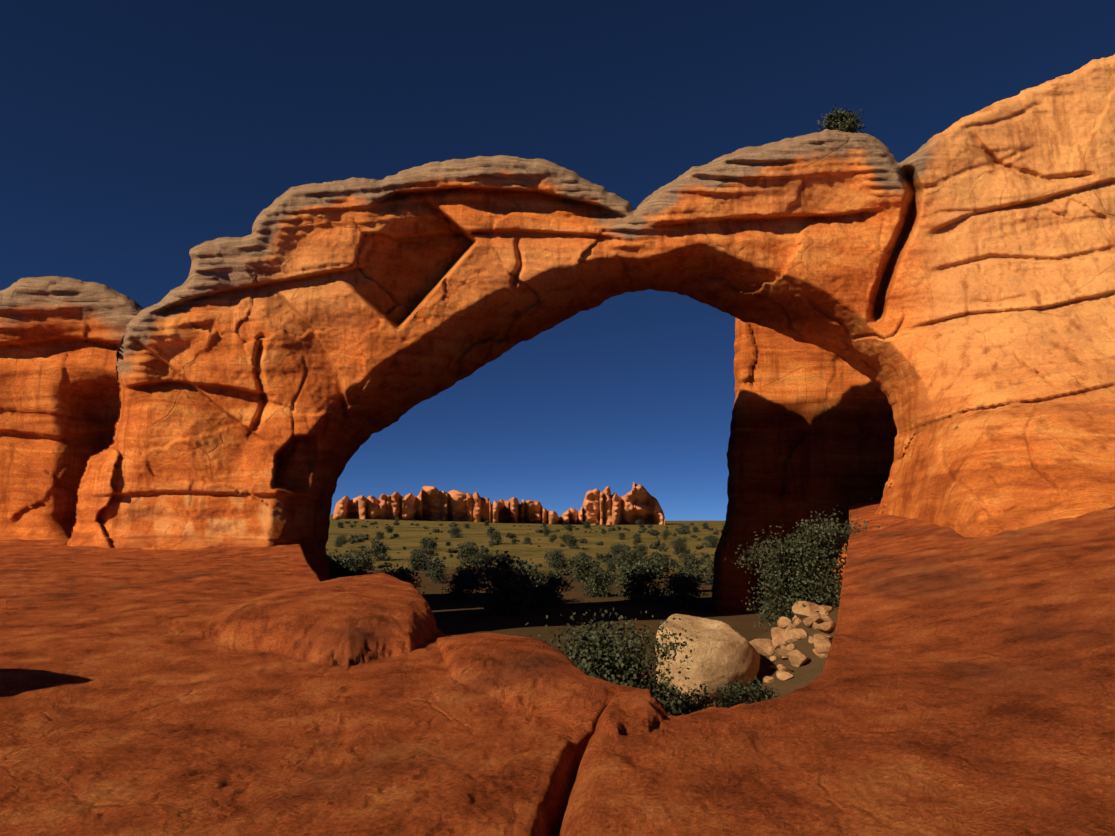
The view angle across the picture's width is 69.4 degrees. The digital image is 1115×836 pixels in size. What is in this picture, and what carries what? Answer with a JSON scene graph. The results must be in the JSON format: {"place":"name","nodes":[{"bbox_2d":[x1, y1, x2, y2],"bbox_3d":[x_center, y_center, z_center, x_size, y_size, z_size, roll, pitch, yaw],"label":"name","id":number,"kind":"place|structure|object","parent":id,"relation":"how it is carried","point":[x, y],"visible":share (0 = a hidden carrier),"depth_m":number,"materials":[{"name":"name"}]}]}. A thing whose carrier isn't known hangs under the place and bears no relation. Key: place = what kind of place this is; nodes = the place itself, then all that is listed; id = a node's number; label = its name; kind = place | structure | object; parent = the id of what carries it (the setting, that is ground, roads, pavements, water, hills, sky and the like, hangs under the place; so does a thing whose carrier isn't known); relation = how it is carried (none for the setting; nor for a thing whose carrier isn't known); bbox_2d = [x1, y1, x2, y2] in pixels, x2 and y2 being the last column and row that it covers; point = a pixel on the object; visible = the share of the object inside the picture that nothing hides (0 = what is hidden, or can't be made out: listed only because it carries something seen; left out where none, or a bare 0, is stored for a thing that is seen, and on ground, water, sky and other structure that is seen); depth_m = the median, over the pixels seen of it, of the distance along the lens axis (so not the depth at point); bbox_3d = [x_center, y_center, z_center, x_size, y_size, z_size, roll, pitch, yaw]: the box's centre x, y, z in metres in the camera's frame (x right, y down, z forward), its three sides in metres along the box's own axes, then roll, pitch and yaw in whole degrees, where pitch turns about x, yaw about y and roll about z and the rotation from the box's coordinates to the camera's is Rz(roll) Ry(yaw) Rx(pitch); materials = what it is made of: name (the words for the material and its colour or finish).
{"place":"outdoors","nodes":[
{"label":"outdoors","id":0,"kind":"place"},
{"bbox_2d":[0,500,1114,835],"bbox_3d":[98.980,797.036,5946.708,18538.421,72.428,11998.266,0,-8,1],"label":"ground","id":1,"kind":"structure","parent":0,"point":[954,684],"depth_m":7.62,"materials":[{"name":"stone"}]},
{"bbox_2d":[0,276,143,539],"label":"rock","id":2,"kind":"object","parent":1,"relation":"on","point":[60,340],"visible":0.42,"depth_m":41.68,"materials":[{"name":"stone"}]},
{"bbox_2d":[332,533,349,546],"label":"shrub","id":3,"kind":"object","parent":1,"relation":"on","point":[339,541],"visible":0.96,"depth_m":200.61,"materials":[{"name":"green plant"}]},
{"bbox_2d":[328,549,372,579],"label":"shrub","id":4,"kind":"object","parent":1,"relation":"on","point":[344,563],"visible":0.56,"depth_m":67.82,"materials":[{"name":"green plant"}]},
{"bbox_2d":[348,537,356,543],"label":"scrub","id":5,"kind":"object","parent":1,"relation":"on","point":[352,540],"visible":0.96,"depth_m":223.07,"materials":[{"name":"green plant"}]},
{"bbox_2d":[341,562,378,576],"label":"shrub","id":6,"kind":"object","parent":1,"relation":"on","point":[360,571],"visible":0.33,"depth_m":64.08,"materials":[{"name":"green plant"}]},
{"bbox_2d":[358,533,369,539],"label":"scrub","id":7,"kind":"object","parent":1,"relation":"on","point":[364,536],"visible":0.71,"depth_m":256.80,"materials":[{"name":"green plant"}]},
{"bbox_2d":[351,545,377,573],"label":"shrub","id":8,"kind":"object","parent":1,"relation":"on","point":[362,552],"visible":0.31,"depth_m":92.39,"materials":[{"name":"green plant"}]},
{"bbox_2d":[366,537,392,559],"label":"shrub","id":9,"kind":"object","parent":1,"relation":"on","point":[381,548],"visible":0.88,"depth_m":136.86,"materials":[{"name":"green plant"}]},
{"bbox_2d":[374,531,386,538],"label":"scrub","id":10,"kind":"object","parent":1,"relation":"on","point":[379,534],"visible":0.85,"depth_m":264.26,"materials":[{"name":"green plant"}]},
{"bbox_2d":[375,553,391,560],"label":"scrub","id":11,"kind":"object","parent":1,"relation":"on","point":[382,557],"visible":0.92,"depth_m":133.90,"materials":[{"name":"green plant"}]},
{"bbox_2d":[384,524,394,532],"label":"shrub","id":12,"kind":"object","parent":1,"relation":"on","point":[389,528],"visible":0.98,"depth_m":353.26,"materials":[{"name":"green plant"}]},
{"bbox_2d":[377,560,427,596],"bbox_3d":[-10.927,12.286,56.595,4.258,4.545,4.456,2,-8,-12],"label":"shrub","id":13,"kind":"object","parent":1,"relation":"on","point":[402,574],"visible":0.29,"depth_m":56.25,"materials":[{"name":"green plant"}]},
{"bbox_2d":[406,551,428,570],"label":"shrub","id":14,"kind":"object","parent":1,"relation":"on","point":[415,560],"visible":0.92,"depth_m":102.09,"materials":[{"name":"green plant"}]},
{"bbox_2d":[417,536,433,549],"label":"shrub","id":15,"kind":"object","parent":1,"relation":"on","point":[423,542],"visible":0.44,"depth_m":185.33,"materials":[{"name":"green plant"}]},
{"bbox_2d":[419,548,438,555],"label":"scrub","id":16,"kind":"object","parent":1,"relation":"on","point":[429,551],"visible":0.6,"depth_m":148.60,"materials":[{"name":"green plant"}]},
{"bbox_2d":[419,556,445,567],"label":"scrub","id":17,"kind":"object","parent":1,"relation":"on","point":[426,559],"visible":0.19,"depth_m":108.55,"materials":[{"name":"green plant"}]},
{"bbox_2d":[426,538,439,550],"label":"scrub","id":18,"kind":"object","parent":1,"relation":"on","point":[431,544],"visible":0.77,"depth_m":177.26,"materials":[{"name":"green plant"}]},
{"bbox_2d":[421,559,447,583],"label":"shrub","id":19,"kind":"object","parent":1,"relation":"on","point":[436,572],"visible":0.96,"depth_m":79.65,"materials":[{"name":"green plant"}]},
{"bbox_2d":[446,549,458,552],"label":"scrub","id":20,"kind":"object","parent":1,"relation":"on","point":[452,551],"visible":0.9,"depth_m":169.89,"materials":[{"name":"green plant"}]},
{"bbox_2d":[449,526,463,537],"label":"shrub","id":21,"kind":"object","parent":1,"relation":"on","point":[455,532],"visible":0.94,"depth_m":284.02,"materials":[{"name":"green plant"}]},
{"bbox_2d":[441,560,486,599],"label":"shrub","id":22,"kind":"object","parent":1,"relation":"on","point":[456,592],"visible":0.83,"depth_m":61.57,"materials":[{"name":"green plant"}]},
{"bbox_2d":[456,541,472,549],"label":"scrub","id":23,"kind":"object","parent":1,"relation":"on","point":[463,545],"visible":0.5,"depth_m":186.86,"materials":[{"name":"green plant"}]},
{"bbox_2d":[454,545,478,562],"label":"shrub","id":24,"kind":"object","parent":1,"relation":"on","point":[465,551],"visible":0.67,"depth_m":126.59,"materials":[{"name":"green plant"}]},
{"bbox_2d":[464,550,494,571],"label":"shrub","id":25,"kind":"object","parent":1,"relation":"on","point":[480,558],"visible":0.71,"depth_m":96.85,"materials":[{"name":"green plant"}]},
{"bbox_2d":[478,546,491,552],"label":"scrub","id":26,"kind":"object","parent":1,"relation":"on","point":[485,549],"visible":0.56,"depth_m":169.16,"materials":[{"name":"green plant"}]},
{"bbox_2d":[485,553,496,564],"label":"scrub","id":27,"kind":"object","parent":1,"relation":"on","point":[490,556],"visible":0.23,"depth_m":121.52,"materials":[{"name":"green plant"}]},
{"bbox_2d":[485,529,503,543],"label":"shrub","id":28,"kind":"object","parent":1,"relation":"on","point":[494,536],"visible":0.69,"depth_m":225.08,"materials":[{"name":"green plant"}]},
{"bbox_2d":[488,539,501,544],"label":"scrub","id":29,"kind":"object","parent":1,"relation":"on","point":[495,542],"visible":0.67,"depth_m":217.81,"materials":[{"name":"green plant"}]},
{"bbox_2d":[451,550,546,617],"bbox_3d":[-3.244,10.907,49.880,5.727,5.407,5.205,7,-10,-40],"label":"shrub","id":30,"kind":"object","parent":1,"relation":"on","point":[509,586],"visible":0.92,"depth_m":49.91,"materials":[{"name":"green plant"}]},
{"bbox_2d":[333,482,665,524],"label":"fins","id":31,"kind":"object","parent":1,"relation":"on","point":[605,506],"visible":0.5,"depth_m":810.79,"materials":[{"name":"stone"}]},
{"bbox_2d":[505,533,516,537],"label":"scrub","id":32,"kind":"object","parent":1,"relation":"on","point":[510,535],"visible":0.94,"depth_m":282.22,"materials":[{"name":"green plant"}]},
{"bbox_2d":[514,558,528,566],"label":"scrub","id":33,"kind":"object","parent":1,"relation":"on","point":[523,560],"visible":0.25,"depth_m":111.18,"materials":[{"name":"green plant"}]},
{"bbox_2d":[496,558,549,605],"bbox_3d":[-2.479,12.407,57.583,4.771,4.865,4.558,-6,-10,36],"label":"shrub","id":34,"kind":"object","parent":1,"relation":"on","point":[533,570],"visible":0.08,"depth_m":57.47,"materials":[{"name":"green plant"}]},
{"bbox_2d":[523,537,531,543],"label":"scrub","id":35,"kind":"object","parent":1,"relation":"on","point":[528,540],"visible":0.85,"depth_m":229.61,"materials":[{"name":"green plant"}]},
{"bbox_2d":[542,527,551,535],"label":"shrub","id":36,"kind":"object","parent":1,"relation":"on","point":[546,531],"visible":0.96,"depth_m":313.31,"materials":[{"name":"green plant"}]},
{"bbox_2d":[543,551,560,558],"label":"scrub","id":37,"kind":"object","parent":1,"relation":"on","point":[546,556],"visible":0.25,"depth_m":139.27,"materials":[{"name":"green plant"}]},
{"bbox_2d":[530,570,574,607],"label":"shrub","id":38,"kind":"object","parent":1,"relation":"on","point":[552,599],"visible":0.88,"depth_m":55.70,"materials":[{"name":"green plant"}]},
{"bbox_2d":[547,533,557,541],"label":"scrub","id":39,"kind":"object","parent":1,"relation":"on","point":[552,537],"visible":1,"depth_m":247.64,"materials":[{"name":"green plant"}]},
{"bbox_2d":[543,549,572,571],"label":"shrub","id":40,"kind":"object","parent":1,"relation":"on","point":[556,560],"visible":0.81,"depth_m":97.20,"materials":[{"name":"green plant"}]},
{"bbox_2d":[559,534,567,541],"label":"scrub","id":41,"kind":"object","parent":1,"relation":"on","point":[563,537],"visible":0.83,"depth_m":249.37,"materials":[{"name":"green plant"}]},
{"bbox_2d":[557,568,572,575],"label":"scrub","id":42,"kind":"object","parent":1,"relation":"on","point":[564,571],"visible":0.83,"depth_m":92.72,"materials":[{"name":"green plant"}]},
{"bbox_2d":[562,534,579,548],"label":"shrub","id":43,"kind":"object","parent":1,"relation":"on","point":[570,540],"visible":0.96,"depth_m":195.16,"materials":[{"name":"green plant"}]},
{"bbox_2d":[578,538,587,542],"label":"scrub","id":44,"kind":"object","parent":1,"relation":"on","point":[583,540],"visible":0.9,"depth_m":235.43,"materials":[{"name":"green plant"}]},
{"bbox_2d":[576,551,592,562],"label":"scrub","id":45,"kind":"object","parent":1,"relation":"on","point":[581,554],"visible":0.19,"depth_m":116.39,"materials":[{"name":"green plant"}]},
{"bbox_2d":[567,552,603,581],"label":"shrub","id":46,"kind":"object","parent":1,"relation":"on","point":[582,564],"visible":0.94,"depth_m":82.08,"materials":[{"name":"green plant"}]},
{"bbox_2d":[583,521,590,528],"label":"scrub","id":47,"kind":"object","parent":1,"relation":"on","point":[587,524],"visible":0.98,"depth_m":528.28,"materials":[{"name":"green plant"}]},
{"bbox_2d":[65,54,1114,597],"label":"arch","id":48,"kind":"structure","parent":1,"relation":"on","point":[949,292],"depth_m":34.58,"materials":[{"name":"stone"}]},
{"bbox_2d":[818,104,872,133],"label":"bush","id":49,"kind":"object","parent":48,"relation":"attached to","point":[844,121],"visible":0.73,"depth_m":35.56,"materials":[{"name":"green plant"}]},
{"bbox_2d":[588,558,600,564],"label":"scrub","id":50,"kind":"object","parent":1,"relation":"on","point":[592,560],"visible":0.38,"depth_m":122.95,"materials":[{"name":"green plant"}]},
{"bbox_2d":[578,563,620,597],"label":"shrub","id":51,"kind":"object","parent":1,"relation":"on","point":[599,578],"visible":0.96,"depth_m":63.42,"materials":[{"name":"green plant"}]},
{"bbox_2d":[593,552,616,560],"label":"scrub","id":52,"kind":"object","parent":1,"relation":"on","point":[602,556],"visible":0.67,"depth_m":140.29,"materials":[{"name":"green plant"}]},
{"bbox_2d":[603,556,621,571],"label":"scrub","id":53,"kind":"object","parent":1,"relation":"on","point":[612,566],"visible":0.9,"depth_m":101.17,"materials":[{"name":"green plant"}]},
{"bbox_2d":[610,542,627,555],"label":"shrub","id":54,"kind":"object","parent":1,"relation":"on","point":[616,550],"visible":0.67,"depth_m":145.62,"materials":[{"name":"green plant"}]},
{"bbox_2d":[612,553,626,565],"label":"scrub","id":55,"kind":"object","parent":1,"relation":"on","point":[615,556],"visible":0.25,"depth_m":115.82,"materials":[{"name":"green plant"}]},
{"bbox_2d":[526,607,715,715],"bbox_3d":[1.003,6.686,17.961,5.002,4.885,4.603,-2,-8,16],"label":"bush","id":56,"kind":"object","parent":1,"relation":"on","point":[597,654],"visible":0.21,"depth_m":17.43,"materials":[{"name":"green plant"}]},
{"bbox_2d":[618,532,625,539],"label":"scrub","id":57,"kind":"object","parent":1,"relation":"on","point":[622,535],"visible":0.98,"depth_m":269.55,"materials":[{"name":"green plant"}]},
{"bbox_2d":[620,547,643,566],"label":"shrub","id":58,"kind":"object","parent":1,"relation":"on","point":[632,555],"visible":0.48,"depth_m":102.03,"materials":[{"name":"green plant"}]},
{"bbox_2d":[632,536,640,544],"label":"scrub","id":59,"kind":"object","parent":1,"relation":"on","point":[636,541],"visible":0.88,"depth_m":222.34,"materials":[{"name":"green plant"}]},
{"bbox_2d":[608,552,668,602],"bbox_3d":[6.259,12.642,60.436,5.010,5.110,4.787,-3,-8,21],"label":"shrub","id":60,"kind":"object","parent":1,"relation":"on","point":[635,580],"visible":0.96,"depth_m":59.72,"materials":[{"name":"green plant"}]},
{"bbox_2d":[634,544,649,554],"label":"scrub","id":61,"kind":"object","parent":1,"relation":"on","point":[639,548],"visible":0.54,"depth_m":156.60,"materials":[{"name":"green plant"}]},
{"bbox_2d":[646,529,660,535],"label":"scrub","id":62,"kind":"object","parent":1,"relation":"on","point":[652,532],"visible":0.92,"depth_m":329.61,"materials":[{"name":"green plant"}]},
{"bbox_2d":[646,549,675,578],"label":"shrub","id":63,"kind":"object","parent":1,"relation":"on","point":[662,558],"visible":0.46,"depth_m":86.76,"materials":[{"name":"green plant"}]},
{"bbox_2d":[656,544,668,550],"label":"scrub","id":64,"kind":"object","parent":1,"relation":"on","point":[661,547],"visible":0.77,"depth_m":183.19,"materials":[{"name":"green plant"}]},
{"bbox_2d":[661,528,671,537],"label":"scrub","id":65,"kind":"object","parent":1,"relation":"on","point":[666,533],"visible":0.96,"depth_m":291.65,"materials":[{"name":"green plant"}]},
{"bbox_2d":[651,676,687,707],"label":"shrub","id":66,"kind":"object","parent":1,"relation":"on","point":[670,694],"visible":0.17,"depth_m":21.76,"materials":[{"name":"green plant"}]},
{"bbox_2d":[664,558,679,566],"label":"scrub","id":67,"kind":"object","parent":1,"relation":"on","point":[675,561],"visible":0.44,"depth_m":113.81,"materials":[{"name":"green plant"}]},
{"bbox_2d":[653,567,708,609],"bbox_3d":[8.512,11.949,53.875,3.894,3.971,3.720,3,-9,-21],"label":"shrub","id":68,"kind":"object","parent":1,"relation":"on","point":[684,586],"visible":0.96,"depth_m":53.71,"materials":[{"name":"green plant"}]},
{"bbox_2d":[669,535,693,554],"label":"shrub","id":69,"kind":"object","parent":1,"relation":"on","point":[678,544],"visible":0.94,"depth_m":165.34,"materials":[{"name":"green plant"}]},
{"bbox_2d":[681,524,690,533],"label":"shrub","id":70,"kind":"object","parent":1,"relation":"on","point":[687,528],"visible":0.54,"depth_m":371.44,"materials":[{"name":"green plant"}]},
{"bbox_2d":[667,559,710,590],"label":"shrub","id":71,"kind":"object","parent":1,"relation":"on","point":[692,567],"visible":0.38,"depth_m":67.52,"materials":[{"name":"green plant"}]},
{"bbox_2d":[673,550,704,573],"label":"shrub","id":72,"kind":"object","parent":1,"relation":"on","point":[683,556],"visible":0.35,"depth_m":91.94,"materials":[{"name":"green plant"}]},
{"bbox_2d":[666,684,723,715],"bbox_3d":[3.292,7.513,19.940,1.899,1.747,2.078,0,-8,1],"label":"shrub","id":73,"kind":"object","parent":1,"relation":"on","point":[693,707],"visible":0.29,"depth_m":20.04,"materials":[{"name":"green plant"}]},
{"bbox_2d":[697,566,707,572],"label":"scrub","id":74,"kind":"object","parent":1,"relation":"on","point":[701,569],"visible":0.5,"depth_m":97.99,"materials":[{"name":"green plant"}]},
{"bbox_2d":[655,614,759,702],"bbox_3d":[4.415,7.386,24.684,3.359,2.672,3.058,-3,-2,-25],"label":"boulder","id":75,"kind":"object","parent":1,"relation":"on","point":[725,650],"visible":0.73,"depth_m":23.48,"materials":[{"name":"stone"}]},
{"bbox_2d":[702,553,714,584],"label":"shrub","id":76,"kind":"object","parent":1,"relation":"on","point":[711,562],"visible":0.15,"depth_m":77.32,"materials":[{"name":"green plant"}]},
{"bbox_2d":[702,534,719,547],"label":"shrub","id":77,"kind":"object","parent":1,"relation":"on","point":[711,541],"visible":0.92,"depth_m":204.07,"materials":[{"name":"green plant"}]},
{"bbox_2d":[712,675,767,707],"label":"shrub","id":78,"kind":"object","parent":1,"relation":"on","point":[737,694],"visible":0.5,"depth_m":20.98,"materials":[{"name":"green plant"}]},
{"bbox_2d":[749,639,772,655],"bbox_3d":[6.822,7.573,26.292,1.182,0.430,0.824,15,14,30],"label":"rubble","id":79,"kind":"object","parent":1,"relation":"on","point":[760,646],"visible":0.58,"depth_m":26.24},
{"bbox_2d":[749,682,781,701],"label":"shrub","id":80,"kind":"object","parent":1,"relation":"on","point":[772,695],"visible":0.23,"depth_m":21.59,"materials":[{"name":"green plant"}]},
{"bbox_2d":[762,676,774,682],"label":"rock","id":81,"kind":"object","parent":1,"relation":"on","point":[767,679],"visible":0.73,"depth_m":24.04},
{"bbox_2d":[767,646,774,652],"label":"rubble","id":82,"kind":"object","parent":1,"relation":"on","point":[770,649],"visible":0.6,"depth_m":25.97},
{"bbox_2d":[770,656,778,662],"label":"rubble","id":83,"kind":"object","parent":1,"relation":"on","point":[774,658],"visible":0.75,"depth_m":25.29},
{"bbox_2d":[771,627,785,648],"bbox_3d":[7.335,7.218,26.498,0.695,0.509,1.035,-20,10,5],"label":"rubble","id":84,"kind":"object","parent":1,"relation":"on","point":[777,637],"visible":0.62,"depth_m":26.24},
{"bbox_2d":[773,648,790,658],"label":"rubble","id":85,"kind":"object","parent":1,"relation":"on","point":[779,653],"visible":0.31,"depth_m":24.99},
{"bbox_2d":[777,616,790,627],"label":"rubble","id":86,"kind":"object","parent":1,"relation":"on","point":[782,621],"visible":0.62,"depth_m":27.80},
{"bbox_2d":[776,664,792,672],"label":"rubble","id":87,"kind":"object","parent":1,"relation":"on","point":[781,667],"visible":0.71,"depth_m":24.08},
{"bbox_2d":[776,671,793,680],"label":"rubble","id":88,"kind":"object","parent":1,"relation":"on","point":[782,675],"visible":0.92,"depth_m":23.88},
{"bbox_2d":[782,626,796,638],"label":"rubble","id":89,"kind":"object","parent":1,"relation":"on","point":[788,629],"visible":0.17,"depth_m":26.22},
{"bbox_2d":[784,629,806,642],"bbox_3d":[7.679,7.041,25.991,0.773,0.496,0.359,-3,-9,24],"label":"rubble","id":90,"kind":"object","parent":1,"relation":"on","point":[792,634],"visible":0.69,"depth_m":25.87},
{"bbox_2d":[787,649,810,666],"bbox_3d":[7.343,7.324,24.463,0.632,0.604,0.696,-6,-10,38],"label":"rubble","id":91,"kind":"object","parent":1,"relation":"on","point":[797,658],"visible":0.9,"depth_m":24.27,"materials":[{"name":"stone"}]},
{"bbox_2d":[710,317,896,612],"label":"wall","id":92,"kind":"structure","parent":1,"relation":"on","point":[813,428],"depth_m":50.22,"materials":[{"name":"stone"}]},
{"bbox_2d":[725,498,882,630],"bbox_3d":[9.164,5.567,29.312,5.330,5.218,5.136,5,-10,-33],"label":"bush","id":93,"kind":"object","parent":1,"relation":"on","point":[802,571],"visible":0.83,"depth_m":28.62,"materials":[{"name":"green plant"}]},
{"bbox_2d":[792,601,818,617],"bbox_3d":[8.636,6.609,27.683,0.769,0.642,1.005,6,-10,-36],"label":"rubble","id":94,"kind":"object","parent":1,"relation":"on","point":[807,609],"visible":0.6,"depth_m":27.48,"materials":[{"name":"stone"}]},
{"bbox_2d":[803,613,822,626],"bbox_3d":[8.477,6.639,26.445,0.586,0.415,0.961,-8,-11,44],"label":"rubble","id":95,"kind":"object","parent":1,"relation":"on","point":[809,621],"visible":0.79,"depth_m":26.18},
{"bbox_2d":[813,649,827,657],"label":"rubble","id":96,"kind":"object","parent":1,"relation":"on","point":[820,655],"visible":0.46,"depth_m":24.30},
{"bbox_2d":[813,636,831,653],"bbox_3d":[8.212,7.011,24.764,0.670,0.602,1.150,-3,-8,20],"label":"rubble","id":97,"kind":"object","parent":96,"relation":"on","point":[822,644],"visible":0.79,"depth_m":24.33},
{"bbox_2d":[813,633,831,638],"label":"rubble","id":98,"kind":"object","parent":1,"relation":"on","point":[817,635],"visible":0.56,"depth_m":25.10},
{"bbox_2d":[819,609,828,614],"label":"rubble","id":99,"kind":"object","parent":1,"relation":"on","point":[821,611],"visible":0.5,"depth_m":26.83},
{"bbox_2d":[817,605,832,611],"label":"rubble","id":100,"kind":"object","parent":1,"relation":"on","point":[828,608],"visible":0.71,"depth_m":27.14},
{"bbox_2d":[816,621,834,632],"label":"rubble","id":101,"kind":"object","parent":1,"relation":"on","point":[827,627],"visible":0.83,"depth_m":25.49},
{"bbox_2d":[820,615,830,620],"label":"rubble","id":102,"kind":"object","parent":1,"relation":"on","point":[825,618],"visible":0.69,"depth_m":26.22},
{"bbox_2d":[0,0,1114,520],"label":"sky","id":103,"kind":"structure","parent":0,"point":[135,135],"materials":[{"name":"blue"}]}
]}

